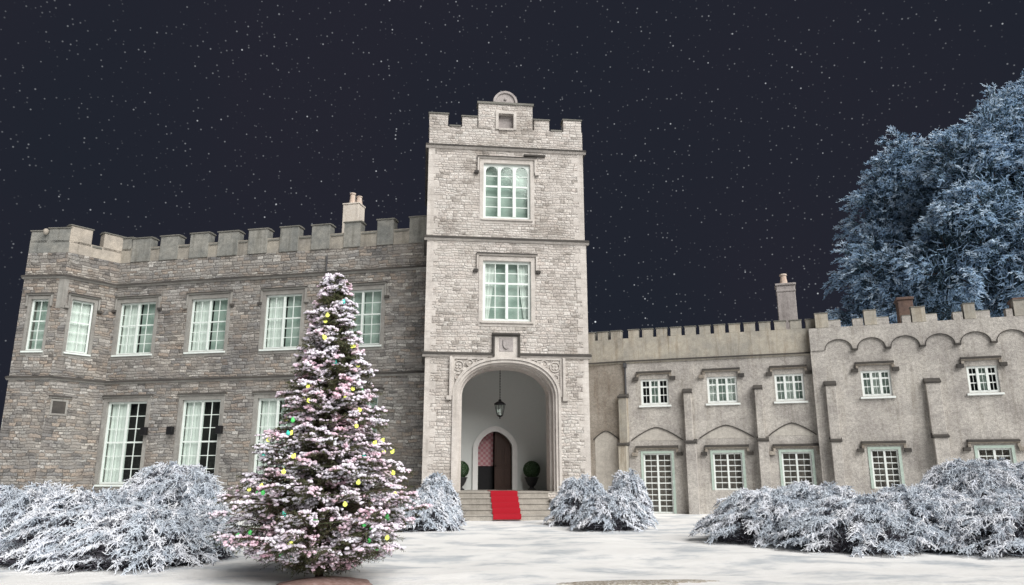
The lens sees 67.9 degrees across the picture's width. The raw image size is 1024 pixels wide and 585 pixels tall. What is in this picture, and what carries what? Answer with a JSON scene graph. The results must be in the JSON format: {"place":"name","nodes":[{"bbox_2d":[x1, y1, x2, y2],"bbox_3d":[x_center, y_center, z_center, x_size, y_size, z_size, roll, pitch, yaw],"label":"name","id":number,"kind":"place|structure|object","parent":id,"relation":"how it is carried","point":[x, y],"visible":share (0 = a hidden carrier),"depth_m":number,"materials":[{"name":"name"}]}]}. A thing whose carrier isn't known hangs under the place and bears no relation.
{"place":"outdoors","nodes":[
{"label":"outdoors","id":0,"kind":"place"},
{"bbox_2d":[0,514,1023,584],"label":"snow ground","id":1,"kind":"structure","parent":0,"point":[534,552],"depth_m":12.94,"materials":[{"name":"white snow"}]},
{"bbox_2d":[0,480,72,563],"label":"frosted shrub","id":2,"kind":"object","parent":1,"relation":"on","point":[16,504],"visible":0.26,"depth_m":13.58,"materials":[{"name":"white plant"}]},
{"bbox_2d":[0,485,243,574],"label":"frosted shrub","id":3,"kind":"object","parent":1,"relation":"on","point":[81,528],"visible":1,"depth_m":12.37,"materials":[{"name":"white plant"}]},
{"bbox_2d":[117,460,241,540],"bbox_3d":[-7.755,4.891,17.286,3.312,2.083,3.828,0,-14,0],"label":"frosted shrub","id":4,"kind":"object","parent":1,"relation":"on","point":[161,484],"visible":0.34,"depth_m":16.91,"materials":[{"name":"white plant"}]},
{"bbox_2d":[0,192,426,513],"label":"castle wing","id":5,"kind":"structure","parent":1,"relation":"on","point":[119,341],"depth_m":33.33,"materials":[{"name":"grey stone"}]},
{"bbox_2d":[20,299,48,352],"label":"window","id":6,"kind":"structure","parent":5,"relation":"in","point":[42,307],"depth_m":33.46,"materials":[{"name":"white paint"}]},
{"bbox_2d":[63,300,93,356],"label":"window","id":7,"kind":"structure","parent":5,"relation":"in","point":[78,325],"depth_m":34.02,"materials":[{"name":"white paint"}]},
{"bbox_2d":[94,401,146,486],"bbox_3d":[-17.075,6.654,33.493,2.215,3.658,0.392,-3,-14,12],"label":"window","id":8,"kind":"structure","parent":5,"relation":"in","point":[117,444],"depth_m":33.69,"materials":[{"name":"white paint"}]},
{"bbox_2d":[111,302,155,356],"bbox_3d":[-17.110,1.700,34.757,2.062,2.494,0.470,-3,-14,12],"label":"window","id":9,"kind":"structure","parent":5,"relation":"in","point":[130,335],"depth_m":34.89,"materials":[{"name":"white paint"}]},
{"bbox_2d":[139,427,147,434],"bbox_3d":[-16.018,6.042,33.140,0.280,0.340,0.236,-3,-14,12],"label":"wall light","id":10,"kind":"object","parent":5,"relation":"attached to","point":[143,430],"visible":1,"depth_m":33.04,"materials":[{"name":"black metal"}]},
{"bbox_2d":[166,426,173,434],"bbox_3d":[-14.757,5.965,32.871,0.280,0.340,0.236,-3,-14,12],"label":"wall light","id":11,"kind":"object","parent":5,"relation":"attached to","point":[169,430],"visible":1,"depth_m":32.78,"materials":[{"name":"black metal"}]},
{"bbox_2d":[178,400,220,473],"bbox_3d":[-13.429,6.433,32.804,1.867,3.558,0.222,-3,-14,13],"label":"window","id":12,"kind":"structure","parent":5,"relation":"in","point":[192,441],"depth_m":32.99,"materials":[{"name":"white paint"}]},
{"bbox_2d":[183,298,227,353],"bbox_3d":[-13.520,1.511,33.984,2.013,2.494,0.470,-3,-14,12],"label":"window","id":13,"kind":"structure","parent":5,"relation":"in","point":[204,307],"depth_m":34.12,"materials":[{"name":"white paint"}]},
{"bbox_2d":[215,426,222,433],"bbox_3d":[-12.452,5.842,32.376,0.280,0.340,0.236,-3,-14,12],"label":"wall light","id":14,"kind":"object","parent":5,"relation":"attached to","point":[218,429],"visible":1,"depth_m":32.27,"materials":[{"name":"black metal"}]},
{"bbox_2d":[253,398,295,483],"bbox_3d":[-9.912,6.257,32.086,1.814,3.558,0.300,-3,-14,12],"label":"window","id":15,"kind":"structure","parent":5,"relation":"in","point":[270,413],"depth_m":32.39,"materials":[{"name":"white paint"}]},
{"bbox_2d":[259,294,301,350],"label":"window","id":16,"kind":"structure","parent":5,"relation":"in","point":[278,303],"depth_m":33.36,"materials":[{"name":"white paint"}]},
{"bbox_2d":[345,397,377,484],"bbox_3d":[-6.261,6.064,31.300,1.662,3.558,0.300,-3,-14,12],"label":"window","id":17,"kind":"structure","parent":5,"relation":"in","point":[375,399],"depth_m":31.65,"materials":[{"name":"white paint"}]},
{"bbox_2d":[343,289,381,346],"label":"window","id":18,"kind":"structure","parent":5,"relation":"in","point":[372,312],"depth_m":32.58,"materials":[{"name":"white paint"}]},
{"bbox_2d":[205,273,432,578],"bbox_3d":[-2.762,1.901,11.357,3.176,4.521,3.122,0,-14,0],"label":"christmas tree","id":19,"kind":"object","parent":1,"relation":"on","point":[328,450],"visible":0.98,"depth_m":10.79,"materials":[{"name":"white plant"}]},
{"bbox_2d":[235,299,397,559],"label":"string lights","id":20,"kind":"object","parent":19,"relation":"attached to","point":[293,456],"visible":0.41,"depth_m":10.68,"materials":[{"name":"yellow"}]},
{"bbox_2d":[276,576,371,584],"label":"earth mound","id":21,"kind":"object","parent":1,"relation":"on","point":[330,580],"visible":0.96,"depth_m":10.42,"materials":[{"name":"brown soil"}]},
{"bbox_2d":[396,489,468,531],"bbox_3d":[-2.395,6.325,21.550,2.366,1.462,2.151,0,-14,0],"label":"frosted shrub","id":22,"kind":"object","parent":1,"relation":"on","point":[443,513],"visible":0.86,"depth_m":21.07,"materials":[{"name":"white plant"}]},
{"bbox_2d":[416,472,466,525],"bbox_3d":[-2.364,6.580,23.716,2.007,1.974,1.722,0,-14,0],"label":"frosted shrub","id":23,"kind":"object","parent":1,"relation":"on","point":[437,482],"visible":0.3,"depth_m":23.58,"materials":[{"name":"white plant"}]},
{"bbox_2d":[422,91,591,520],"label":"castle tower","id":24,"kind":"structure","parent":1,"relation":"on","point":[506,243],"depth_m":30.31,"materials":[{"name":"stone"}]},
{"bbox_2d":[460,461,468,489],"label":"potted shrub","id":25,"kind":"object","parent":24,"relation":"on","point":[465,469],"visible":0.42,"depth_m":31.47,"materials":[{"name":"green plant"}]},
{"bbox_2d":[494,373,505,418],"bbox_3d":[-0.486,3.923,30.838,0.478,2.388,0.488,0,-14,0],"label":"hanging lantern","id":26,"kind":"object","parent":24,"relation":"hanging from","point":[499,402],"visible":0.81,"depth_m":30.62,"materials":[{"name":"black metal"}]},
{"bbox_2d":[494,432,510,489],"bbox_3d":[-0.394,7.241,32.750,0.715,2.412,0.140,2,-14,-6],"label":"door","id":27,"kind":"structure","parent":24,"relation":"in","point":[502,451],"depth_m":32.72,"materials":[{"name":"brown wood"}]},
{"bbox_2d":[487,490,520,519],"bbox_3d":[-0.311,7.745,27.815,0.986,0.944,2.665,2,-14,-6],"label":"carpet","id":28,"kind":"object","parent":24,"relation":"on","point":[505,504],"visible":1,"depth_m":27.09,"materials":[{"name":"red carpet"}]},
{"bbox_2d":[480,261,533,323],"bbox_3d":[-0.214,0.015,30.009,2.087,2.525,0.470,2,-14,-6],"label":"window","id":29,"kind":"structure","parent":24,"relation":"in","point":[506,285],"depth_m":30.14,"materials":[{"name":"glass"}]},
{"bbox_2d":[481,164,532,221],"bbox_3d":[-0.221,-4.038,31.002,2.091,2.468,0.470,2,-14,-6],"label":"window","id":30,"kind":"structure","parent":24,"relation":"in","point":[506,195],"depth_m":31.14,"materials":[{"name":"glass"}]},
{"bbox_2d":[523,461,539,489],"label":"potted shrub","id":31,"kind":"object","parent":24,"relation":"on","point":[532,480],"visible":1,"depth_m":31.83,"materials":[{"name":"green plant"}]},
{"bbox_2d":[542,473,606,526],"bbox_3d":[2.189,6.564,23.533,2.538,1.912,1.917,0,-14,0],"label":"frosted shrub","id":32,"kind":"object","parent":1,"relation":"on","point":[566,503],"visible":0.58,"depth_m":23.21,"materials":[{"name":"white plant"}]},
{"bbox_2d":[568,489,656,531],"bbox_3d":[2.852,6.323,21.715,2.508,1.417,2.007,0,-14,0],"label":"frosted shrub","id":33,"kind":"object","parent":1,"relation":"on","point":[601,510],"visible":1,"depth_m":21.32,"materials":[{"name":"white plant"}]},
{"bbox_2d":[608,468,659,524],"bbox_3d":[3.724,6.658,24.309,1.925,2.063,1.788,0,-14,0],"label":"frosted shrub","id":34,"kind":"object","parent":1,"relation":"on","point":[631,482],"visible":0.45,"depth_m":24.08,"materials":[{"name":"white plant"}]},
{"bbox_2d":[559,579,716,584],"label":"gravel patch","id":35,"kind":"object","parent":1,"relation":"on","point":[645,582],"visible":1,"depth_m":10.48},
{"bbox_2d":[688,479,859,551],"bbox_3d":[6.440,5.172,17.453,4.695,1.724,4.101,-5,-15,21],"label":"frosted shrub","id":36,"kind":"object","parent":1,"relation":"on","point":[743,515],"visible":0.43,"depth_m":16.91,"materials":[{"name":"white plant"}]},
{"bbox_2d":[588,274,1023,513],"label":"castle wing","id":37,"kind":"structure","parent":1,"relation":"on","point":[690,421],"depth_m":30.69,"materials":[{"name":"grey stone"}]},
{"bbox_2d":[639,379,671,406],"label":"window","id":38,"kind":"structure","parent":37,"relation":"in","point":[654,386],"depth_m":32.82,"materials":[{"name":"white paint"}]},
{"bbox_2d":[643,453,673,512],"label":"window","id":39,"kind":"structure","parent":37,"relation":"in","point":[658,478],"depth_m":32.07,"materials":[{"name":"white paint"}]},
{"bbox_2d":[706,376,740,405],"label":"window","id":40,"kind":"structure","parent":37,"relation":"in","point":[721,390],"depth_m":32.03,"materials":[{"name":"white paint"}]},
{"bbox_2d":[713,453,743,489],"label":"window","id":41,"kind":"structure","parent":37,"relation":"in","point":[728,467],"depth_m":31.32,"materials":[{"name":"white paint"}]},
{"bbox_2d":[774,373,807,403],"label":"window","id":42,"kind":"structure","parent":37,"relation":"in","point":[789,388],"depth_m":31.24,"materials":[{"name":"white paint"}]},
{"bbox_2d":[781,452,813,485],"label":"window","id":43,"kind":"structure","parent":37,"relation":"in","point":[797,466],"depth_m":30.55,"materials":[{"name":"white paint"}]},
{"bbox_2d":[860,370,895,398],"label":"window","id":44,"kind":"structure","parent":37,"relation":"in","point":[876,383],"depth_m":29.90,"materials":[{"name":"white paint"}]},
{"bbox_2d":[870,449,901,488],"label":"window","id":45,"kind":"structure","parent":37,"relation":"in","point":[885,463],"depth_m":29.20,"materials":[{"name":"white paint"}]},
{"bbox_2d":[966,365,1004,395],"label":"window","id":46,"kind":"structure","parent":37,"relation":"in","point":[981,382],"depth_m":28.60,"materials":[{"name":"white paint"}]},
{"bbox_2d":[977,448,1012,463],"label":"window","id":47,"kind":"structure","parent":37,"relation":"in","point":[985,453],"depth_m":28.08,"materials":[{"name":"white paint"}]},
{"bbox_2d":[760,480,993,558],"bbox_3d":[7.839,4.815,15.914,5.321,1.739,3.768,3,-14,-14],"label":"frosted shrub","id":48,"kind":"object","parent":1,"relation":"on","point":[894,520],"visible":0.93,"depth_m":15.05,"materials":[{"name":"white plant"}]},
{"bbox_2d":[821,125,1000,326],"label":"frosted tree","id":49,"kind":"object","parent":1,"relation":"on","point":[893,193],"visible":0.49,"depth_m":57.44,"materials":[{"name":"blue plant"}]},
{"bbox_2d":[888,69,1023,317],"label":"frosted tree","id":50,"kind":"object","parent":1,"relation":"on","point":[979,257],"visible":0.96,"depth_m":51.25,"materials":[{"name":"blue plant"}]},
{"bbox_2d":[915,457,1023,498],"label":"frosted shrub","id":51,"kind":"object","parent":1,"relation":"on","point":[976,478],"visible":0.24,"depth_m":17.96,"materials":[{"name":"white plant"}]},
{"bbox_2d":[919,489,1023,557],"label":"frosted shrub","id":52,"kind":"object","parent":1,"relation":"on","point":[1002,516],"visible":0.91,"depth_m":14.46,"materials":[{"name":"white plant"}]},
{"bbox_2d":[0,0,1023,429],"label":"sky","id":53,"kind":"structure","parent":0,"point":[722,140],"materials":[{"name":"black"}]}
]}

